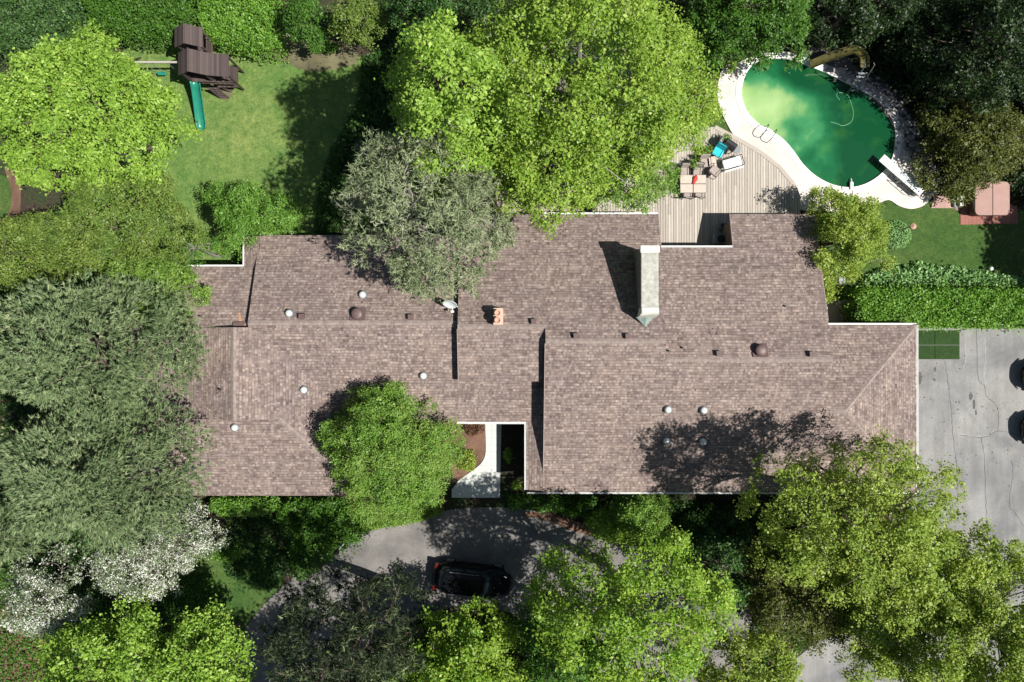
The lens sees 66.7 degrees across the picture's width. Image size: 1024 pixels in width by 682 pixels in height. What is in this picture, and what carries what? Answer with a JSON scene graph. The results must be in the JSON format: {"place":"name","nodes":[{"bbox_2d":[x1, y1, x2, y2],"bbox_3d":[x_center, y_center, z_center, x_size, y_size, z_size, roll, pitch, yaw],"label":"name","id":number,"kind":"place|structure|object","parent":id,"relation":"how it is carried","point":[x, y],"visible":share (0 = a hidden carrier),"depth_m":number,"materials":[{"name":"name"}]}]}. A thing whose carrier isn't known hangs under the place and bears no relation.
{"place":"outdoors","nodes":[
{"label":"outdoors","id":0,"kind":"place"},
{"bbox_2d":[160,539,282,647],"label":"lawn","id":1,"kind":"structure","parent":0,"point":[244,602],"depth_m":44.98,"materials":[{"name":"plant"}]},
{"bbox_2d":[140,594,258,681],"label":"maple tree","id":2,"kind":"object","parent":1,"relation":"on","point":[207,657],"visible":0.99,"depth_m":38.65,"materials":[{"name":"green plant"}]},
{"bbox_2d":[226,507,758,681],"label":"front driveway","id":3,"kind":"structure","parent":0,"point":[513,542],"depth_m":44.97,"materials":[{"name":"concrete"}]},
{"bbox_2d":[255,559,433,681],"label":"pine tree","id":4,"kind":"object","parent":3,"relation":"on","point":[331,663],"visible":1,"depth_m":34.33,"materials":[{"name":"green plant"}]},
{"bbox_2d":[432,558,512,602],"bbox_3d":[-2.256,13.624,44.090,4.600,1.761,2.200,7,90,0],"label":"parked car","id":5,"kind":"object","parent":3,"relation":"on","point":[452,576],"visible":0.98,"depth_m":43.67,"materials":[{"name":"black paint"}]},
{"bbox_2d":[507,580,629,681],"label":"maple tree","id":6,"kind":"object","parent":3,"relation":"on","point":[549,671],"visible":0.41,"depth_m":37.45,"materials":[{"name":"green plant"}]},
{"bbox_2d":[518,523,741,681],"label":"maple tree","id":7,"kind":"object","parent":3,"relation":"on","point":[624,581],"visible":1,"depth_m":34.38,"materials":[{"name":"green plant"}]},
{"bbox_2d":[0,0,1023,681],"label":"ground","id":8,"kind":"structure","parent":0,"point":[34,200],"depth_m":45.00,"materials":[{"name":"plant"}]},
{"bbox_2d":[0,175,10,218],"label":"lawn","id":9,"kind":"structure","parent":8,"relation":"on","point":[5,197],"depth_m":44.98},
{"bbox_2d":[0,168,20,222],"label":"mulch bed","id":10,"kind":"object","parent":8,"relation":"on","point":[15,199],"visible":0.52,"depth_m":44.97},
{"bbox_2d":[0,606,46,681],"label":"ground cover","id":11,"kind":"object","parent":8,"relation":"on","point":[17,661],"visible":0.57,"depth_m":44.97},
{"bbox_2d":[0,498,65,570],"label":"pine tree","id":12,"kind":"object","parent":8,"relation":"on","point":[11,545],"visible":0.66,"depth_m":38.52,"materials":[{"name":"green plant"}]},
{"bbox_2d":[0,206,77,295],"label":"hawthorn tree","id":13,"kind":"object","parent":8,"relation":"on","point":[25,233],"visible":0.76,"depth_m":38.78,"materials":[{"name":"green plant"}]},
{"bbox_2d":[0,542,100,640],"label":"blossoming tree","id":14,"kind":"object","parent":8,"relation":"on","point":[42,616],"visible":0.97,"depth_m":40.50,"materials":[{"name":"white plant"}]},
{"bbox_2d":[0,0,106,67],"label":"hedge","id":15,"kind":"object","parent":8,"relation":"on","point":[21,13],"visible":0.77,"depth_m":42.29,"materials":[{"name":"green plant"}]},
{"bbox_2d":[0,256,211,571],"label":"ground cover","id":16,"kind":"object","parent":8,"relation":"on","point":[13,424],"visible":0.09,"depth_m":44.74,"materials":[{"name":"green plant"}]},
{"bbox_2d":[0,266,214,435],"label":"pine tree","id":17,"kind":"object","parent":8,"relation":"on","point":[24,363],"visible":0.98,"depth_m":35.17,"materials":[{"name":"green plant"}]},
{"bbox_2d":[34,585,186,681],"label":"maple tree","id":18,"kind":"object","parent":8,"relation":"on","point":[128,644],"visible":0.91,"depth_m":38.33,"materials":[{"name":"green plant"}]},
{"bbox_2d":[0,385,223,563],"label":"pine tree","id":19,"kind":"object","parent":8,"relation":"on","point":[37,477],"visible":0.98,"depth_m":35.68,"materials":[{"name":"green plant"}]},
{"bbox_2d":[0,563,226,681],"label":"ground cover","id":20,"kind":"object","parent":8,"relation":"on","point":[21,670],"visible":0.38,"depth_m":44.74,"materials":[{"name":"green plant"}]},
{"bbox_2d":[89,519,189,606],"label":"blossoming tree","id":21,"kind":"object","parent":8,"relation":"on","point":[117,577],"visible":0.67,"depth_m":39.99,"materials":[{"name":"white plant"}]},
{"bbox_2d":[78,0,205,58],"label":"hedge","id":22,"kind":"object","parent":8,"relation":"on","point":[124,25],"visible":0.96,"depth_m":42.52,"materials":[{"name":"green plant"}]},
{"bbox_2d":[101,249,213,332],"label":"hawthorn tree","id":23,"kind":"object","parent":8,"relation":"on","point":[171,273],"visible":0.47,"depth_m":38.58,"materials":[{"name":"green plant"}]},
{"bbox_2d":[141,501,232,573],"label":"blossoming tree","id":24,"kind":"object","parent":8,"relation":"on","point":[191,550],"visible":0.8,"depth_m":40.40,"materials":[{"name":"white plant"}]},
{"bbox_2d":[207,544,246,563],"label":"shrub","id":25,"kind":"object","parent":8,"relation":"on","point":[217,554],"visible":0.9,"depth_m":44.58,"materials":[{"name":"green plant"}]},
{"bbox_2d":[92,31,370,264],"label":"lawn","id":26,"kind":"structure","parent":8,"relation":"on","point":[274,126],"depth_m":44.98,"materials":[{"name":"green plant"}]},
{"bbox_2d":[0,18,202,207],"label":"maple tree","id":27,"kind":"object","parent":26,"relation":"on","point":[42,73],"visible":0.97,"depth_m":36.60,"materials":[{"name":"green plant"}]},
{"bbox_2d":[37,167,211,290],"bbox_3d":[-19.769,-5.578,40.590,8.559,9.070,6.684,0,90,0],"label":"hawthorn tree","id":28,"kind":"object","parent":26,"relation":"on","point":[92,224],"visible":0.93,"depth_m":38.02,"materials":[{"name":"green plant"}]},
{"bbox_2d":[134,22,243,129],"bbox_3d":[-18.476,-14.576,43.135,6.111,3.769,4.771,0,90,0],"label":"playset","id":29,"kind":"object","parent":26,"relation":"on","point":[199,61],"visible":0.94,"depth_m":42.32,"materials":[{"name":"brown wood"}]},
{"bbox_2d":[162,225,220,268],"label":"tree","id":30,"kind":"object","parent":26,"relation":"on","point":[196,249],"visible":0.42,"depth_m":40.91,"materials":[{"name":"green plant"}]},
{"bbox_2d":[198,177,312,262],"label":"ornamental tree","id":31,"kind":"object","parent":26,"relation":"on","point":[247,202],"visible":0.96,"depth_m":41.51,"materials":[{"name":"green plant"}]},
{"bbox_2d":[258,21,358,70],"bbox_3d":[-11.703,-16.904,44.970,5.728,0.001,2.588,21,90,0],"label":"soil bed","id":32,"kind":"object","parent":26,"relation":"on","point":[302,58],"visible":0.57,"depth_m":44.97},
{"bbox_2d":[279,0,329,54],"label":"shrub","id":33,"kind":"object","parent":32,"relation":"on","point":[296,11],"visible":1,"depth_m":41.30,"materials":[{"name":"green plant"}]},
{"bbox_2d":[192,0,291,65],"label":"hedge","id":34,"kind":"object","parent":8,"relation":"on","point":[208,12],"visible":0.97,"depth_m":42.94,"materials":[{"name":"green plant"}]},
{"bbox_2d":[206,496,282,518],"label":"shrub","id":35,"kind":"object","parent":8,"relation":"on","point":[238,503],"visible":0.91,"depth_m":43.86,"materials":[{"name":"green plant"}]},
{"bbox_2d":[224,504,357,593],"bbox_3d":[-12.791,11.962,44.701,7.921,0.676,5.336,0,90,0],"label":"ground cover","id":36,"kind":"object","parent":8,"relation":"on","point":[251,554],"visible":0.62,"depth_m":44.74,"materials":[{"name":"green plant"}]},
{"bbox_2d":[273,496,358,541],"bbox_3d":[-11.024,10.056,44.144,4.950,1.798,2.853,0,90,0],"label":"shrub","id":37,"kind":"object","parent":8,"relation":"on","point":[328,508],"visible":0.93,"depth_m":43.81,"materials":[{"name":"green plant"}]},
{"bbox_2d":[280,516,375,588],"bbox_3d":[-10.776,11.393,44.220,5.724,1.648,3.418,-34,90,0],"label":"shrub","id":38,"kind":"object","parent":8,"relation":"on","point":[328,548],"visible":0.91,"depth_m":44.04,"materials":[{"name":"green plant"}]},
{"bbox_2d":[324,0,395,53],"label":"tree","id":39,"kind":"object","parent":8,"relation":"on","point":[342,18],"visible":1,"depth_m":40.96,"materials":[{"name":"green plant"}]},
{"bbox_2d":[311,53,452,234],"bbox_3d":[-7.192,-10.910,44.715,8.792,0.688,11.521,0,90,0],"label":"ground cover","id":40,"kind":"object","parent":8,"relation":"on","point":[353,131],"visible":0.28,"depth_m":44.72,"materials":[{"name":"green plant"}]},
{"bbox_2d":[311,379,467,526],"bbox_3d":[-6.479,5.952,41.128,7.831,7.987,7.489,38,90,0],"label":"ornamental tree","id":41,"kind":"object","parent":8,"relation":"on","point":[400,468],"visible":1,"depth_m":38.96,"materials":[{"name":"green plant"}]},
{"bbox_2d":[347,502,444,534],"bbox_3d":[-6.710,10.195,44.557,5.690,0.972,2.024,0,90,0],"label":"shrub","id":42,"kind":"object","parent":8,"relation":"on","point":[420,517],"visible":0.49,"depth_m":44.45,"materials":[{"name":"green plant"}]},
{"bbox_2d":[373,593,461,681],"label":"pine tree","id":43,"kind":"object","parent":8,"relation":"on","point":[419,633],"visible":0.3,"depth_m":40.93,"materials":[{"name":"green plant"}]},
{"bbox_2d":[329,117,521,303],"bbox_3d":[-4.177,-6.343,37.730,9.311,14.817,9.307,0,90,0],"label":"pine tree","id":44,"kind":"object","parent":8,"relation":"on","point":[441,215],"visible":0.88,"depth_m":34.33,"materials":[{"name":"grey plant"}]},
{"bbox_2d":[385,0,470,38],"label":"tree","id":45,"kind":"object","parent":8,"relation":"on","point":[421,10],"visible":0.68,"depth_m":39.65,"materials":[{"name":"green plant"}]},
{"bbox_2d":[374,595,533,681],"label":"maple tree","id":46,"kind":"object","parent":8,"relation":"on","point":[451,661],"visible":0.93,"depth_m":38.88,"materials":[{"name":"green plant"}]},
{"bbox_2d":[373,6,536,203],"bbox_3d":[-2.576,-10.429,36.364,7.354,17.488,7.160,-36,90,0],"label":"maple tree","id":47,"kind":"object","parent":8,"relation":"on","point":[420,103],"visible":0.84,"depth_m":30.80,"materials":[{"name":"green plant"}]},
{"bbox_2d":[444,422,485,480],"bbox_3d":[-2.660,5.870,44.965,2.496,0.001,4.416,0,90,0],"label":"mulch bed","id":48,"kind":"object","parent":8,"relation":"on","point":[477,443],"visible":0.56,"depth_m":44.97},
{"bbox_2d":[455,448,477,471],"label":"shrub","id":49,"kind":"object","parent":48,"relation":"on","point":[464,466],"visible":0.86,"depth_m":44.57,"materials":[{"name":"green plant"}]},
{"bbox_2d":[462,424,484,435],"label":"shrub","id":50,"kind":"object","parent":48,"relation":"on","point":[472,430],"visible":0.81,"depth_m":44.67,"materials":[{"name":"brown plant"}]},
{"bbox_2d":[332,613,616,681],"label":"ground cover","id":51,"kind":"object","parent":8,"relation":"on","point":[511,649],"visible":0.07,"depth_m":44.76,"materials":[{"name":"green plant"}]},
{"bbox_2d":[452,424,500,497],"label":"walkway","id":52,"kind":"structure","parent":8,"relation":"on","point":[482,480],"depth_m":44.94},
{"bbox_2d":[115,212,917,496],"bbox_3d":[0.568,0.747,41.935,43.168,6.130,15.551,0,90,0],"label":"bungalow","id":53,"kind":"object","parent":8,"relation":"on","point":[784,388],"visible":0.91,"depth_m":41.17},
{"bbox_2d":[174,217,927,497],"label":"roof litter","id":54,"kind":"object","parent":53,"relation":"on","point":[470,347],"visible":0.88,"depth_m":40.98,"materials":[{"name":"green plant"}]},
{"bbox_2d":[365,0,716,132],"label":"ground cover","id":55,"kind":"object","parent":8,"relation":"on","point":[490,9],"visible":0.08,"depth_m":44.74,"materials":[{"name":"green plant"}]},
{"bbox_2d":[477,107,607,239],"bbox_3d":[1.596,-8.423,39.506,6.466,11.246,6.430,-27,90,0],"label":"maple tree","id":56,"kind":"object","parent":8,"relation":"on","point":[575,179],"visible":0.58,"depth_m":36.23,"materials":[{"name":"green plant"}]},
{"bbox_2d":[494,154,590,213],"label":"patio","id":57,"kind":"structure","parent":8,"relation":"on","point":[522,212],"depth_m":44.96,"materials":[{"name":"concrete"}]},
{"bbox_2d":[503,491,603,520],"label":"shrub","id":58,"kind":"object","parent":8,"relation":"on","point":[570,512],"visible":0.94,"depth_m":44.19,"materials":[{"name":"green plant"}]},
{"bbox_2d":[522,512,595,535],"bbox_3d":[2.777,10.438,44.963,4.479,0.001,0.636,16,90,0],"label":"mulch bed","id":59,"kind":"object","parent":8,"relation":"on","point":[573,525],"visible":0.77,"depth_m":44.96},
{"bbox_2d":[449,0,710,199],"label":"maple tree","id":60,"kind":"object","parent":8,"relation":"on","point":[636,25],"visible":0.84,"depth_m":32.27,"materials":[{"name":"green plant"}]},
{"bbox_2d":[582,504,631,545],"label":"shrub","id":61,"kind":"object","parent":8,"relation":"on","point":[600,517],"visible":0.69,"depth_m":43.39,"materials":[{"name":"green plant"}]},
{"bbox_2d":[569,127,682,216],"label":"ash tree","id":62,"kind":"object","parent":8,"relation":"on","point":[658,180],"visible":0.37,"depth_m":39.35,"materials":[{"name":"green plant"}]},
{"bbox_2d":[605,494,672,538],"bbox_3d":[7.134,9.571,43.352,3.834,3.343,3.399,0,90,0],"label":"shrub","id":63,"kind":"object","parent":8,"relation":"on","point":[645,521],"visible":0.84,"depth_m":42.31,"materials":[{"name":"green plant"}]},
{"bbox_2d":[620,49,725,165],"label":"locust tree","id":64,"kind":"object","parent":8,"relation":"on","point":[712,109],"visible":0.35,"depth_m":36.91,"materials":[{"name":"green plant"}]},
{"bbox_2d":[591,125,800,245],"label":"wooden deck","id":65,"kind":"structure","parent":8,"relation":"on","point":[760,182],"depth_m":44.25,"materials":[{"name":"brown wood"}]},
{"bbox_2d":[678,175,705,192],"bbox_3d":[10.139,-8.796,43.880,1.480,0.736,1.020,0,90,0],"label":"dining table","id":66,"kind":"object","parent":65,"relation":"on","point":[688,186],"visible":0.81,"depth_m":43.51,"materials":[{"name":"tile"}]},
{"bbox_2d":[711,141,728,160],"bbox_3d":[11.643,-10.713,43.765,0.656,0.967,0.716,30,90,0],"label":"patio chair","id":67,"kind":"object","parent":65,"relation":"on","point":[720,147],"visible":0.94,"depth_m":43.80,"materials":[{"name":"teal fabric"}]},
{"bbox_2d":[716,154,744,171],"bbox_3d":[12.323,-9.985,43.988,1.490,0.517,0.740,-16,90,0],"label":"sun lounger","id":68,"kind":"object","parent":65,"relation":"on","point":[730,162],"visible":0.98,"depth_m":43.86,"materials":[{"name":"fabric"}]},
{"bbox_2d":[676,498,753,552],"bbox_3d":[11.600,10.592,44.198,4.382,1.684,3.144,0,90,0],"label":"shrub","id":69,"kind":"object","parent":8,"relation":"on","point":[719,532],"visible":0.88,"depth_m":43.95,"materials":[{"name":"green plant"}]},
{"bbox_2d":[678,533,755,614],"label":"maple tree","id":70,"kind":"object","parent":8,"relation":"on","point":[729,561],"visible":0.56,"depth_m":40.62,"materials":[{"name":"green plant"}]},
{"bbox_2d":[709,72,732,133],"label":"lawn","id":71,"kind":"structure","parent":8,"relation":"on","point":[723,125],"depth_m":44.98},
{"bbox_2d":[676,0,815,73],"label":"maple tree","id":72,"kind":"object","parent":8,"relation":"on","point":[728,29],"visible":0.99,"depth_m":39.78,"materials":[{"name":"green plant"}]},
{"bbox_2d":[692,619,805,681],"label":"maple tree","id":73,"kind":"object","parent":8,"relation":"on","point":[783,668],"visible":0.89,"depth_m":37.93,"materials":[{"name":"green plant"}]},
{"bbox_2d":[598,497,908,590],"bbox_3d":[13.925,11.748,44.707,18.459,0.705,5.622,0,90,0],"label":"ground cover","id":74,"kind":"object","parent":8,"relation":"on","point":[754,515],"visible":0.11,"depth_m":44.74,"materials":[{"name":"green plant"}]},
{"bbox_2d":[730,535,861,657],"bbox_3d":[14.849,13.322,41.135,7.110,7.939,6.291,0,90,0],"label":"ash tree","id":75,"kind":"object","parent":8,"relation":"on","point":[817,627],"visible":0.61,"depth_m":39.08,"materials":[{"name":"green plant"}]},
{"bbox_2d":[747,565,849,681],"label":"ground cover","id":76,"kind":"object","parent":8,"relation":"on","point":[796,647],"visible":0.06,"depth_m":44.74,"materials":[{"name":"green plant"}]},
{"bbox_2d":[717,52,933,211],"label":"pool deck","id":77,"kind":"structure","parent":8,"relation":"on","point":[899,193],"depth_m":44.90,"materials":[{"name":"concrete"}]},
{"bbox_2d":[736,53,901,192],"bbox_3d":[17.597,-12.743,45.125,10.436,0.500,6.282,30,90,0],"label":"pool coping","id":78,"kind":"object","parent":77,"relation":"on","point":[804,169],"visible":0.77,"depth_m":44.88,"materials":[{"name":"concrete"}]},
{"bbox_2d":[879,155,923,197],"bbox_3d":[22.237,-9.465,44.441,3.056,0.918,0.644,41,90,0],"label":"diving board","id":79,"kind":"object","parent":77,"relation":"on","point":[898,172],"visible":0.99,"depth_m":44.34,"materials":[{"name":"white paint"}]},
{"bbox_2d":[732,424,969,611],"bbox_3d":[15.933,8.320,37.943,11.196,14.403,8.580,0,90,0],"label":"locust tree","id":80,"kind":"object","parent":8,"relation":"on","point":[919,521],"visible":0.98,"depth_m":34.07,"materials":[{"name":"green plant"}]},
{"bbox_2d":[839,291,867,322],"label":"shrub","id":81,"kind":"object","parent":8,"relation":"on","point":[848,309],"visible":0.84,"depth_m":43.59,"materials":[{"name":"green plant"}]},
{"bbox_2d":[781,0,928,53],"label":"oak tree","id":82,"kind":"object","parent":8,"relation":"on","point":[866,18],"visible":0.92,"depth_m":40.88,"materials":[{"name":"green plant"}]},
{"bbox_2d":[827,580,913,681],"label":"locust tree","id":83,"kind":"object","parent":8,"relation":"on","point":[867,653],"visible":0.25,"depth_m":38.38,"materials":[{"name":"green plant"}]},
{"bbox_2d":[799,47,941,193],"bbox_3d":[21.440,-13.395,44.940,3.351,0.001,11.580,-42,90,0],"label":"stone bed","id":84,"kind":"object","parent":8,"relation":"on","point":[843,62],"visible":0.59,"depth_m":44.94,"materials":[{"name":"stone"}]},
{"bbox_2d":[809,45,874,91],"bbox_3d":[18.733,-15.667,43.549,3.366,2.712,1.676,28,90,0],"label":"pool slide","id":85,"kind":"object","parent":84,"relation":"on","point":[863,56],"visible":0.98,"depth_m":43.60,"materials":[{"name":"beige plastic"}]},
{"bbox_2d":[825,64,939,186],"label":"river stones","id":86,"kind":"object","parent":84,"relation":"on","point":[877,95],"visible":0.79,"depth_m":44.84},
{"bbox_2d":[817,494,990,654],"bbox_3d":[18.894,11.511,39.062,8.064,12.112,7.650,0,90,0],"label":"locust tree","id":87,"kind":"object","parent":8,"relation":"on","point":[916,612],"visible":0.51,"depth_m":34.86,"materials":[{"name":"green plant"}]},
{"bbox_2d":[829,0,1023,206],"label":"ground cover","id":88,"kind":"object","parent":8,"relation":"on","point":[891,70],"visible":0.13,"depth_m":44.73,"materials":[{"name":"green plant"}]},
{"bbox_2d":[835,517,1023,681],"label":"locust tree","id":89,"kind":"object","parent":8,"relation":"on","point":[986,616],"visible":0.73,"depth_m":34.28,"materials":[{"name":"green plant"}]},
{"bbox_2d":[839,279,1023,335],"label":"hedge","id":90,"kind":"object","parent":8,"relation":"on","point":[935,303],"visible":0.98,"depth_m":43.08,"materials":[{"name":"green plant"}]},
{"bbox_2d":[875,0,999,83],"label":"oak tree","id":91,"kind":"object","parent":8,"relation":"on","point":[933,6],"visible":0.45,"depth_m":41.92,"materials":[{"name":"green plant"}]},
{"bbox_2d":[904,37,971,130],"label":"oak tree","id":92,"kind":"object","parent":8,"relation":"on","point":[944,106],"visible":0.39,"depth_m":43.09,"materials":[{"name":"green plant"}]},
{"bbox_2d":[902,0,1023,116],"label":"oak tree","id":93,"kind":"object","parent":8,"relation":"on","point":[968,61],"visible":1,"depth_m":39.28,"materials":[{"name":"green plant"}]},
{"bbox_2d":[906,93,1023,207],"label":"oak tree","id":94,"kind":"object","parent":8,"relation":"on","point":[998,149],"visible":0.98,"depth_m":42.62,"materials":[{"name":"green plant"}]},
{"bbox_2d":[742,59,894,186],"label":"pool water","id":95,"kind":"structure","parent":0,"point":[802,110],"depth_m":44.98,"materials":[{"name":"liquid"}]},
{"bbox_2d":[826,300,856,322],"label":"side path","id":96,"kind":"structure","parent":0,"point":[834,314],"depth_m":44.97,"materials":[{"name":"concrete"}]},
{"bbox_2d":[766,324,1023,681],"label":"driveway","id":97,"kind":"structure","parent":0,"point":[998,473],"depth_m":44.97,"materials":[{"name":"concrete"}]},
{"bbox_2d":[918,330,934,344],"bbox_3d":[23.903,-0.192,44.950,1.043,0.031,0.836,0,90,0],"label":"turf mat","id":98,"kind":"object","parent":97,"relation":"on","point":[926,338],"visible":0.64,"depth_m":44.94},
{"bbox_2d":[918,345,934,358],"bbox_3d":[23.903,0.653,44.950,1.043,0.033,0.803,0,90,0],"label":"turf mat","id":99,"kind":"object","parent":97,"relation":"on","point":[926,351],"visible":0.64,"depth_m":44.93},
{"bbox_2d":[935,330,959,344],"bbox_3d":[25.157,-0.192,44.950,1.406,0.033,0.836,0,90,0],"label":"turf mat","id":100,"kind":"object","parent":97,"relation":"on","point":[952,337],"visible":1,"depth_m":44.93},
{"bbox_2d":[935,345,959,358],"bbox_3d":[25.157,0.653,44.949,1.406,0.035,0.803,0,90,0],"label":"turf mat","id":101,"kind":"object","parent":97,"relation":"on","point":[947,351],"visible":1,"depth_m":44.93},
{"bbox_2d":[946,329,1022,532],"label":"driveway crack","id":102,"kind":"object","parent":97,"relation":"on","point":[981,438],"visible":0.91,"depth_m":44.97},
{"bbox_2d":[821,193,1023,299],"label":"lawn","id":103,"kind":"structure","parent":0,"point":[940,234],"depth_m":44.98,"materials":[{"name":"plant"}]},
{"bbox_2d":[802,184,896,303],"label":"ornamental tree","id":104,"kind":"object","parent":103,"relation":"on","point":[859,224],"visible":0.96,"depth_m":40.86,"materials":[{"name":"green plant"}]},
{"bbox_2d":[879,220,911,249],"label":"hosta","id":105,"kind":"object","parent":103,"relation":"on","point":[897,241],"visible":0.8,"depth_m":44.59,"materials":[{"name":"green plant"}]},
{"bbox_2d":[860,260,1023,287],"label":"hosta bed","id":106,"kind":"object","parent":103,"relation":"on","point":[903,277],"visible":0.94,"depth_m":44.58,"materials":[{"name":"green plant"}]},
{"bbox_2d":[931,195,958,210],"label":"hot tub path","id":107,"kind":"structure","parent":103,"relation":"on","point":[939,201],"depth_m":44.95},
{"bbox_2d":[960,182,1017,224],"bbox_3d":[27.593,-7.963,44.975,3.333,0.050,2.482,0,90,0],"label":"hot tub pad","id":108,"kind":"object","parent":103,"relation":"on","point":[1011,217],"visible":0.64,"depth_m":44.95,"materials":[{"name":"red brick"}]},
{"bbox_2d":[968,181,1009,215],"bbox_3d":[27.169,-8.094,44.483,2.140,0.994,1.924,0,90,0],"label":"hot tub","id":109,"kind":"object","parent":108,"relation":"on","point":[994,200],"visible":0.77,"depth_m":44.11,"materials":[{"name":"plastic"}]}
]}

